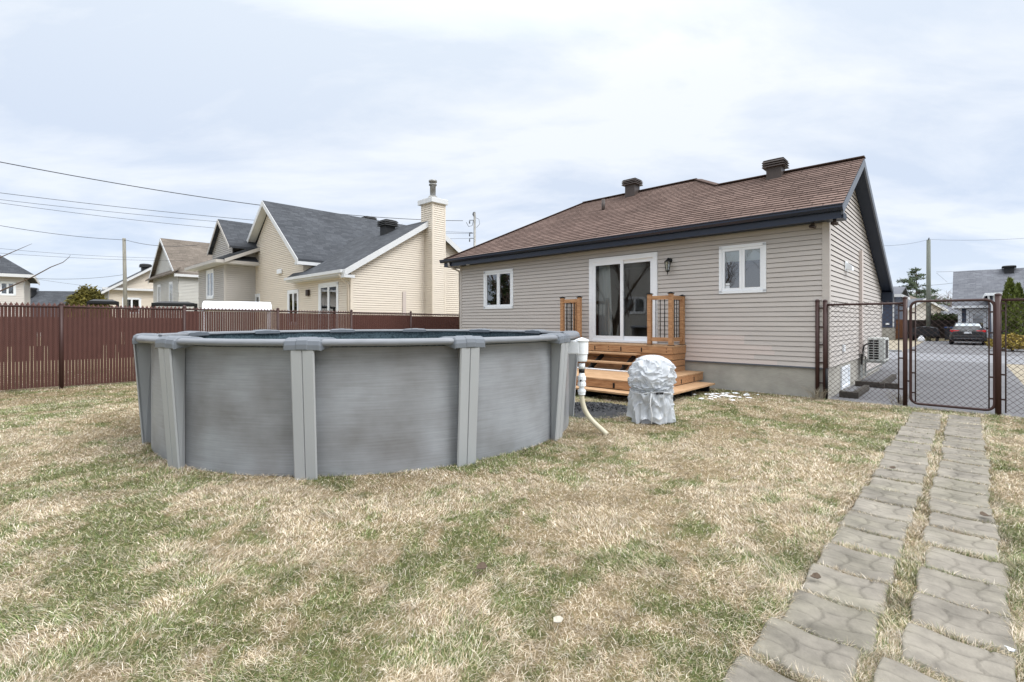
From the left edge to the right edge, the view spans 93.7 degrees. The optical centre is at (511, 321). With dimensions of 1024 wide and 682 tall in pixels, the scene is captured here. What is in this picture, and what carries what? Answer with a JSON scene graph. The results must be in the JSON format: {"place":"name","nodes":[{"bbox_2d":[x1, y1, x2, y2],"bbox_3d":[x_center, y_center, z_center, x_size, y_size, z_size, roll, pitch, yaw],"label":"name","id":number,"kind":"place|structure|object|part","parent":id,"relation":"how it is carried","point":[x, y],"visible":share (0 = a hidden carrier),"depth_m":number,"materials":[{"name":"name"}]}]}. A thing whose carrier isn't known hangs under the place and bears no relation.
{"place":"outdoors","nodes":[
{"label":"outdoors","id":0,"kind":"place"},
{"bbox_2d":[1,162,462,220],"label":"power line","id":1,"kind":"object","parent":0,"point":[185,194],"visible":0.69,"depth_m":26.51,"materials":[{"name":"metal"}]},
{"bbox_2d":[7,336,948,373],"bbox_3d":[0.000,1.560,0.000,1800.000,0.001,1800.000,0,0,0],"label":"ground","id":2,"kind":"structure","parent":0,"point":[124,358],"depth_m":18.40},
{"bbox_2d":[0,255,39,316],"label":"pale house","id":3,"kind":"structure","parent":2,"relation":"on","point":[11,273],"depth_m":32.71,"materials":[{"name":"white"}]},
{"bbox_2d":[0,281,15,295],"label":"window","id":4,"kind":"structure","parent":3,"relation":"in","point":[11,291],"depth_m":32.54,"materials":[{"name":"white plastic"}]},
{"bbox_2d":[30,287,80,335],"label":"grey roof bungalow","id":5,"kind":"object","parent":2,"relation":"on","point":[37,296],"visible":0.04,"depth_m":52.06,"materials":[{"name":"grey"}]},
{"bbox_2d":[63,284,112,317],"bbox_3d":[-28.277,-0.520,32.006,2.961,4.041,3.022,0,0,0],"label":"shrub","id":6,"kind":"object","parent":2,"relation":"on","point":[84,294],"visible":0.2,"depth_m":31.54,"materials":[{"name":"green plant"}]},
{"bbox_2d":[87,299,118,351],"bbox_3d":[-20.440,0.197,24.000,1.199,2.607,1.860,0,0,-40],"label":"gazebo","id":7,"kind":"object","parent":2,"relation":"on","point":[103,302],"visible":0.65,"depth_m":23.52,"materials":[{"name":"black metal"}]},
{"bbox_2d":[122,238,127,317],"bbox_3d":[-29.809,-2.317,37.000,0.401,8.238,0.270,0,0,0],"label":"utility pole","id":8,"kind":"object","parent":2,"relation":"on","point":[124,272],"visible":0.68,"depth_m":36.91,"materials":[{"name":"grey wood"}]},
{"bbox_2d":[0,225,119,239],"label":"power line","id":9,"kind":"object","parent":8,"relation":"attached to","point":[60,234],"visible":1,"depth_m":32.64,"materials":[{"name":"metal"}]},
{"bbox_2d":[0,248,139,257],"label":"power line","id":10,"kind":"object","parent":8,"relation":"attached to","point":[73,254],"visible":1,"depth_m":33.48,"materials":[{"name":"metal"}]},
{"bbox_2d":[4,253,166,260],"bbox_3d":[-29.641,-4.554,33.499,11.180,0.323,0.016,0,0,-39],"label":"power line","id":11,"kind":"object","parent":8,"relation":"attached to","point":[93,258],"visible":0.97,"depth_m":33.69,"materials":[{"name":"metal"}]},
{"bbox_2d":[100,263,178,317],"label":"cream house","id":12,"kind":"structure","parent":2,"relation":"on","point":[140,291],"depth_m":46.49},
{"bbox_2d":[122,297,140,307],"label":"window","id":13,"kind":"structure","parent":12,"relation":"in","point":[131,302],"depth_m":46.44,"materials":[{"name":"white plastic"}]},
{"bbox_2d":[151,301,196,310],"bbox_3d":[-18.258,0.208,26.000,1.987,2.583,1.860,0,0,-35],"label":"gazebo","id":14,"kind":"object","parent":2,"relation":"on","point":[172,303],"visible":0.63,"depth_m":25.48,"materials":[{"name":"black metal"}]},
{"bbox_2d":[145,238,212,317],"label":"grey house","id":15,"kind":"structure","parent":2,"relation":"on","point":[168,276],"depth_m":38.29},
{"bbox_2d":[157,284,160,301],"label":"window","id":16,"kind":"structure","parent":15,"relation":"in","point":[158,286],"depth_m":40.55,"materials":[{"name":"white plastic"}]},
{"bbox_2d":[169,281,172,300],"bbox_3d":[-26.666,-2.250,37.730,1.254,1.754,0.280,0,0,43],"label":"window","id":17,"kind":"structure","parent":15,"relation":"in","point":[170,283],"depth_m":37.59,"materials":[{"name":"white plastic"}]},
{"bbox_2d":[184,219,259,331],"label":"two storey house","id":18,"kind":"structure","parent":2,"relation":"on","point":[227,272],"depth_m":27.85,"materials":[{"name":"beige"}]},
{"bbox_2d":[206,269,214,298],"bbox_3d":[-18.072,-2.250,28.954,1.510,1.760,0.280,0,0,43],"label":"window","id":19,"kind":"structure","parent":18,"relation":"in","point":[210,275],"depth_m":29.24,"materials":[{"name":"white plastic"}]},
{"bbox_2d":[202,301,271,331],"bbox_3d":[-9.994,0.386,17.500,2.128,2.229,1.761,0,0,-30],"label":"shelter","id":20,"kind":"object","parent":2,"relation":"on","point":[235,305],"visible":0.41,"depth_m":16.89,"materials":[{"name":"white"}]},
{"bbox_2d":[243,179,461,329],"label":"cream house","id":21,"kind":"structure","parent":2,"relation":"on","point":[308,259],"depth_m":23.15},
{"bbox_2d":[255,294,260,301],"bbox_3d":[-15.046,-1.150,28.174,1.454,0.954,0.060,0,0,43],"label":"window","id":22,"kind":"structure","parent":21,"relation":"in","point":[256,295],"depth_m":27.96,"materials":[{"name":"white plastic"}]},
{"bbox_2d":[287,289,298,324],"bbox_3d":[-11.088,-0.725,24.573,1.354,1.804,0.280,0,0,43],"label":"window","id":23,"kind":"structure","parent":21,"relation":"in","point":[292,295],"depth_m":24.84,"materials":[{"name":"white plastic"}]},
{"bbox_2d":[318,281,338,329],"bbox_3d":[-8.264,-0.575,21.899,1.940,2.410,0.280,0,0,43],"label":"window","id":24,"kind":"structure","parent":21,"relation":"in","point":[328,294],"depth_m":22.13,"materials":[{"name":"white plastic"}]},
{"bbox_2d":[466,212,479,246],"bbox_3d":[-3.252,-3.690,40.000,1.149,10.979,0.232,0,0,0],"label":"utility pole","id":25,"kind":"object","parent":2,"relation":"on","point":[474,234],"visible":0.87,"depth_m":39.94,"materials":[{"name":"metal"}]},
{"bbox_2d":[0,199,472,233],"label":"power line","id":26,"kind":"object","parent":25,"relation":"attached to","point":[190,219],"visible":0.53,"depth_m":29.46,"materials":[{"name":"metal"}]},
{"bbox_2d":[3,203,470,238],"bbox_3d":[-16.377,-6.535,32.999,29.688,0.860,0.020,0,0,-28],"label":"power line","id":27,"kind":"object","parent":25,"relation":"attached to","point":[166,223],"visible":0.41,"depth_m":29.11,"materials":[{"name":"metal"}]},
{"bbox_2d":[4,193,471,232],"bbox_3d":[-16.399,-7.156,32.999,29.649,0.602,0.026,0,0,-28],"label":"power line","id":28,"kind":"object","parent":25,"relation":"attached to","point":[142,209],"visible":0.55,"depth_m":29.28,"materials":[{"name":"metal"}]},
{"bbox_2d":[439,155,893,398],"bbox_3d":[4.702,-1.512,15.999,11.880,6.223,8.620,0,0,43],"label":"bungalow","id":29,"kind":"object","parent":2,"relation":"on","point":[752,269],"visible":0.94,"depth_m":11.32,"materials":[{"name":"beige plastic"}]},
{"bbox_2d":[484,268,513,308],"bbox_3d":[-0.367,-1.055,15.735,1.356,1.266,0.280,0,0,43],"label":"window","id":30,"kind":"structure","parent":29,"relation":"in","point":[498,284],"depth_m":15.85,"materials":[{"name":"white plastic"}]},
{"bbox_2d":[599,265,612,335],"bbox_3d":[3.019,-0.676,12.675,2.361,2.372,0.070,0,0,43],"label":"curtain","id":31,"kind":"object","parent":29,"relation":"hanging from","point":[605,318],"visible":0.76,"depth_m":13.13,"materials":[{"name":"fabric"}]},
{"bbox_2d":[589,252,657,343],"bbox_3d":[2.869,-0.593,12.517,2.001,2.255,0.115,0,0,43],"label":"patio door","id":32,"kind":"structure","parent":29,"relation":"in","point":[652,257],"depth_m":12.48,"materials":[{"name":"white plastic"}]},
{"bbox_2d":[719,242,766,293],"bbox_3d":[5.098,-1.155,10.553,0.972,1.060,0.280,0,0,43],"label":"window","id":33,"kind":"structure","parent":29,"relation":"in","point":[742,268],"depth_m":10.54,"materials":[{"name":"white plastic"}]},
{"bbox_2d":[840,364,849,389],"bbox_3d":[7.435,1.225,10.699,0.032,0.490,1.010,0,0,43],"label":"basement window","id":34,"kind":"structure","parent":29,"relation":"in","point":[845,371],"depth_m":10.67,"materials":[{"name":"white plastic"}]},
{"bbox_2d":[860,337,888,377],"bbox_3d":[9.133,0.910,12.096,0.502,1.020,0.987,0,0,43],"label":"heat pump","id":35,"kind":"object","parent":29,"relation":"attached to","point":[877,350],"visible":0.87,"depth_m":11.85,"materials":[{"name":"white metal"}]},
{"bbox_2d":[895,319,902,338],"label":"board fence","id":36,"kind":"object","parent":2,"relation":"on","point":[900,329],"visible":0.27,"depth_m":42.22,"materials":[{"name":"beige wood"}]},
{"bbox_2d":[896,267,950,305],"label":"pine tree","id":37,"kind":"object","parent":2,"relation":"on","point":[912,284],"visible":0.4,"depth_m":74.63,"materials":[{"name":"green plant"}]},
{"bbox_2d":[908,298,947,319],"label":"beige outbuilding","id":38,"kind":"structure","parent":2,"relation":"on","point":[922,310],"depth_m":51.99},
{"bbox_2d":[926,238,930,340],"bbox_3d":[34.711,-2.607,40.000,0.328,8.814,0.328,0,0,0],"label":"utility pole","id":39,"kind":"object","parent":2,"relation":"on","point":[928,269],"visible":0.83,"depth_m":39.89,"materials":[{"name":"grey wood"}]},
{"bbox_2d":[908,320,957,338],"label":"board fence","id":40,"kind":"object","parent":2,"relation":"on","point":[938,322],"visible":0.33,"depth_m":42.98,"materials":[{"name":"brown wood"}]},
{"bbox_2d":[914,287,951,306],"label":"wood","id":41,"kind":"object","parent":2,"relation":"on","point":[941,297],"visible":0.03,"depth_m":137.15,"materials":[{"name":"grey"}]},
{"bbox_2d":[925,312,957,319],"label":"hedge","id":42,"kind":"object","parent":2,"relation":"on","point":[938,317],"visible":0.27,"depth_m":44.70,"materials":[{"name":"green plant"}]},
{"bbox_2d":[939,304,957,315],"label":"grey roof house","id":43,"kind":"structure","parent":2,"relation":"on","point":[949,309],"depth_m":67.16,"materials":[{"name":"grey"}]},
{"bbox_2d":[944,327,952,339],"bbox_3d":[35.526,0.960,38.993,0.620,1.079,0.780,0,0,43],"label":"wheelie bin","id":44,"kind":"object","parent":2,"relation":"on","point":[947,333],"visible":0.44,"depth_m":38.85,"materials":[{"name":"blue plastic"}]},
{"bbox_2d":[952,265,1023,341],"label":"blue house","id":45,"kind":"structure","parent":2,"relation":"on","point":[981,284],"depth_m":37.51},
{"bbox_2d":[966,309,987,337],"bbox_3d":[35.578,0.100,36.650,1.300,2.200,0.160,0,0,43],"label":"garage door","id":46,"kind":"structure","parent":45,"relation":"in","point":[981,311],"depth_m":36.62,"materials":[{"name":"white plastic"}]},
{"bbox_2d":[0,367,1023,681],"bbox_3d":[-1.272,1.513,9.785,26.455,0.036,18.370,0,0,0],"label":"lawn","id":47,"kind":"structure","parent":0,"point":[458,577],"depth_m":3.24,"materials":[{"name":"plant"}]},
{"bbox_2d":[0,245,69,291],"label":"bare tree","id":48,"kind":"object","parent":47,"relation":"on","point":[30,277],"visible":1,"depth_m":8.79,"materials":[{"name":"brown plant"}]},
{"bbox_2d":[0,302,458,390],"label":"privacy fence","id":49,"kind":"object","parent":47,"relation":"on","point":[75,338],"visible":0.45,"depth_m":11.43,"materials":[{"name":"wood"}]},
{"bbox_2d":[132,328,607,479],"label":"swimming pool","id":50,"kind":"structure","parent":47,"relation":"on","point":[303,404],"depth_m":4.87,"materials":[{"name":"metal"}]},
{"bbox_2d":[476,562,486,568],"bbox_3d":[-0.188,1.458,2.855,0.060,0.022,0.092,0,0,21],"label":"dry leaf","id":51,"kind":"object","parent":47,"relation":"on","point":[481,565],"visible":1,"depth_m":2.88,"materials":[{"name":"brown plant"}]},
{"bbox_2d":[553,616,562,622],"bbox_3d":[0.224,1.459,2.346,0.050,0.020,0.067,0,0,14],"label":"stone","id":52,"kind":"object","parent":47,"relation":"on","point":[557,619],"visible":1,"depth_m":2.36,"materials":[{"name":"beige stone"}]},
{"bbox_2d":[574,401,626,418],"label":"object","id":53,"kind":"object","parent":47,"relation":"on","point":[601,409],"visible":0.58,"depth_m":7.92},
{"bbox_2d":[559,292,714,400],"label":"wooden deck","id":54,"kind":"structure","parent":47,"relation":"on","point":[606,373],"depth_m":11.10,"materials":[{"name":"brown wood"}]},
{"bbox_2d":[626,355,676,424],"bbox_3d":[2.130,1.000,7.262,0.747,1.000,0.695,0,0,-6],"label":"covered barbecue","id":55,"kind":"object","parent":47,"relation":"on","point":[651,380],"visible":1,"depth_m":7.07,"materials":[{"name":"plastic"}]},
{"bbox_2d":[693,392,758,400],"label":"snow","id":56,"kind":"structure","parent":47,"relation":"on","point":[725,394],"depth_m":9.60,"materials":[{"name":"white snow"}]},
{"bbox_2d":[802,385,833,399],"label":"dry weeds","id":57,"kind":"object","parent":47,"relation":"on","point":[817,397],"visible":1,"depth_m":9.20,"materials":[{"name":"plant"}]},
{"bbox_2d":[815,296,907,406],"bbox_3d":[6.516,0.553,9.015,1.422,2.014,0.080,0,0,43],"label":"chain link fence","id":58,"kind":"object","parent":47,"relation":"on","point":[826,343],"visible":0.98,"depth_m":9.03,"materials":[{"name":"metal"}]},
{"bbox_2d":[994,293,1023,415],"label":"chain link fence","id":59,"kind":"object","parent":47,"relation":"on","point":[998,353],"visible":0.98,"depth_m":7.71,"materials":[{"name":"metal"}]},
{"bbox_2d":[907,299,1002,410],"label":"garden gate","id":60,"kind":"structure","parent":59,"relation":"attached to","point":[910,333],"depth_m":8.11,"materials":[{"name":"metal"}]},
{"bbox_2d":[1004,645,1016,651],"bbox_3d":[2.228,1.462,2.149,0.032,0.014,0.040,0,0,-29],"label":"dry leaf","id":61,"kind":"object","parent":47,"relation":"on","point":[1011,649],"visible":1,"depth_m":2.15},
{"bbox_2d":[0,0,1023,304],"label":"sky","id":62,"kind":"structure","parent":0,"point":[521,113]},
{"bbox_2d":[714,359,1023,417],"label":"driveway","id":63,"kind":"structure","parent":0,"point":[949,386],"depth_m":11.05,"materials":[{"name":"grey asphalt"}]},
{"bbox_2d":[839,391,858,398],"bbox_3d":[6.713,1.450,9.559,0.320,0.120,0.100,0,0,43],"label":"landscape timber","id":64,"kind":"object","parent":63,"relation":"on","point":[845,394],"visible":0.87,"depth_m":9.52,"materials":[{"name":"brown wood"}]},
{"bbox_2d":[853,385,868,396],"bbox_3d":[7.336,1.450,10.071,0.100,0.120,1.400,0,0,43],"label":"landscape timber","id":65,"kind":"object","parent":63,"relation":"on","point":[866,389],"visible":0.72,"depth_m":10.00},
{"bbox_2d":[855,381,897,388],"bbox_3d":[8.399,1.450,11.061,0.800,0.120,0.100,0,0,43],"label":"landscape timber","id":66,"kind":"object","parent":63,"relation":"on","point":[890,385],"visible":0.61,"depth_m":11.05,"materials":[{"name":"brown wood"}]},
{"bbox_2d":[879,374,896,388],"bbox_3d":[9.270,1.450,11.820,0.100,0.120,2.600,0,0,43],"label":"landscape timber","id":67,"kind":"object","parent":63,"relation":"on","point":[893,378],"visible":0.87,"depth_m":11.56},
{"bbox_2d":[887,391,916,403],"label":"dry weeds","id":68,"kind":"object","parent":63,"relation":"on","point":[900,400],"visible":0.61,"depth_m":8.71,"materials":[{"name":"plant"}]},
{"bbox_2d":[723,412,1019,681],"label":"path","id":69,"kind":"structure","parent":0,"point":[828,622],"depth_m":2.70,"materials":[{"name":"grey concrete"}]},
{"bbox_2d":[810,572,820,578],"bbox_3d":[1.736,1.459,2.757,0.068,0.020,0.049,0,0,-22],"label":"dry leaf","id":70,"kind":"object","parent":69,"relation":"on","point":[816,575],"visible":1,"depth_m":2.76,"materials":[{"name":"brown plant"}]},
{"bbox_2d":[880,287,909,339],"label":"slate house","id":71,"kind":"structure","parent":0,"point":[900,293],"depth_m":41.41,"materials":[{"name":"blue"}]},
{"bbox_2d":[889,340,923,351],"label":"front lawn","id":72,"kind":"structure","parent":0,"point":[900,344],"depth_m":32.35,"materials":[{"name":"plant"}]},
{"bbox_2d":[889,352,1023,364],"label":"street","id":73,"kind":"structure","parent":0,"point":[955,356],"depth_m":20.38,"materials":[{"name":"grey asphalt"}]},
{"bbox_2d":[908,341,1023,355],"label":"opposite driveway","id":74,"kind":"structure","parent":0,"point":[959,348],"depth_m":27.11,"materials":[{"name":"grey asphalt"}]},
{"bbox_2d":[912,326,939,340],"bbox_3d":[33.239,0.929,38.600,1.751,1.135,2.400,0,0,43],"label":"car","id":75,"kind":"object","parent":74,"relation":"on","point":[923,333],"visible":0.75,"depth_m":37.68,"materials":[{"name":"black metal"}]},
{"bbox_2d":[947,322,987,344],"bbox_3d":[30.926,0.772,32.570,2.140,1.455,4.584,0,0,43],"label":"parked car","id":76,"kind":"object","parent":74,"relation":"on","point":[970,330],"visible":0.8,"depth_m":31.18,"materials":[{"name":"paint"}]},
{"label":"rear window","id":77,"kind":"part","parent":76,"relation":"part of","materials":[{"name":"white glass"}]},
{"bbox_2d":[985,333,1023,350],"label":"shrub","id":78,"kind":"object","parent":74,"relation":"on","point":[1017,341],"visible":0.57,"depth_m":24.32,"materials":[{"name":"yellow plant"}]},
{"bbox_2d":[1002,276,1023,348],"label":"cedar","id":79,"kind":"object","parent":74,"relation":"on","point":[1010,289],"visible":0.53,"depth_m":26.32,"materials":[{"name":"green plant"}]},
{"bbox_2d":[1007,281,1023,348],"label":"cedar","id":80,"kind":"object","parent":74,"relation":"on","point":[1019,289],"visible":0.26,"depth_m":26.64,"materials":[{"name":"green plant"}]},
{"bbox_2d":[1007,364,1023,384],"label":"front lawn","id":81,"kind":"structure","parent":0,"point":[1016,369],"depth_m":15.08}
]}

